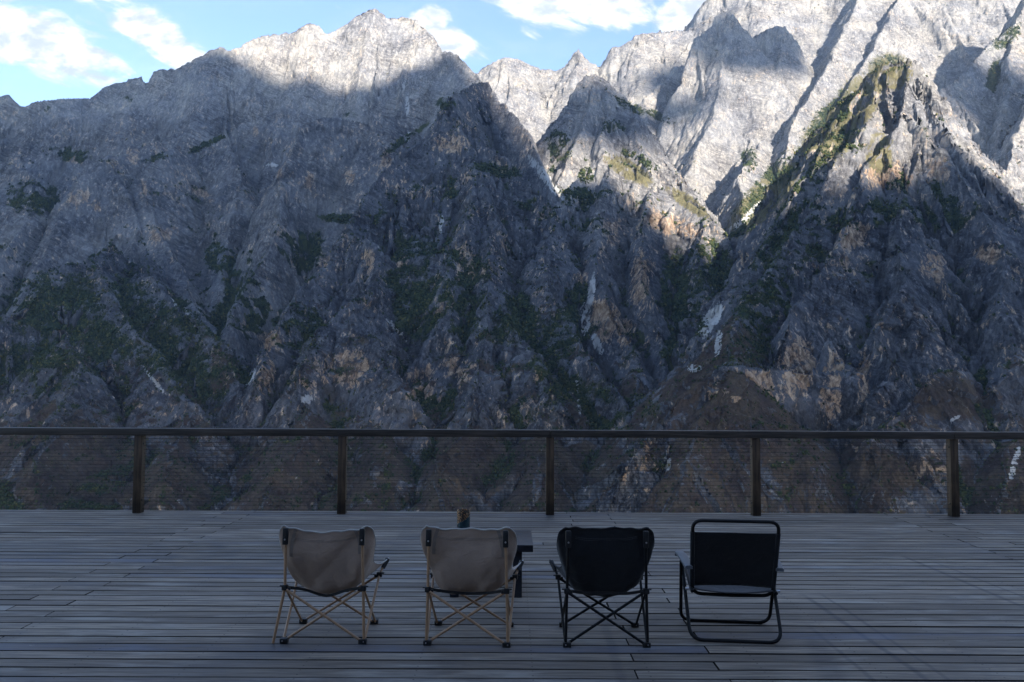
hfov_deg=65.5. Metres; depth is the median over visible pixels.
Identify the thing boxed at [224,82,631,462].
buttress
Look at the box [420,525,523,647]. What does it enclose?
camping chair
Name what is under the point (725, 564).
folding armchair
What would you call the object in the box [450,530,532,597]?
table
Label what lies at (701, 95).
range
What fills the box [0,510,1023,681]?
deck floor
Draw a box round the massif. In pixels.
[0,9,558,361]
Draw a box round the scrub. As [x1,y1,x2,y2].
[0,1,1023,513]
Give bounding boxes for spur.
[0,242,252,479]
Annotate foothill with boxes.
[0,312,1023,513]
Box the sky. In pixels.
[0,0,705,106]
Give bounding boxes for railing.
[0,427,1023,516]
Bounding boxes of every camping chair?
[272,525,389,643]
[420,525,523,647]
[549,526,654,647]
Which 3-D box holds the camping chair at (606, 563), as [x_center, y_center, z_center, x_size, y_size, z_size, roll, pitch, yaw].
[0.587,1.542,5.172,0.668,0.740,0.522,0,-3,-1]
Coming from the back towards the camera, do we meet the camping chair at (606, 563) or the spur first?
the spur
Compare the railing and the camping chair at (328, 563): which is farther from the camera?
the railing
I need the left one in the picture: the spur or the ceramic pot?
the spur
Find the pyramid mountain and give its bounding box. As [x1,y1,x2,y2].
[598,58,1023,513]
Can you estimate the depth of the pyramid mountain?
2100.23 m
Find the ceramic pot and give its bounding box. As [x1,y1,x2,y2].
[457,509,469,527]
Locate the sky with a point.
(50, 49)
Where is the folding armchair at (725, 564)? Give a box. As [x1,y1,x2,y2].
[675,519,783,643]
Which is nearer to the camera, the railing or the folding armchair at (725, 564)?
the folding armchair at (725, 564)
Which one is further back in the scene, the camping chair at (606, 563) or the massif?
the massif
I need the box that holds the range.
[475,0,1023,238]
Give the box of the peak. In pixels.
[536,74,736,390]
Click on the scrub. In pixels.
(718, 277)

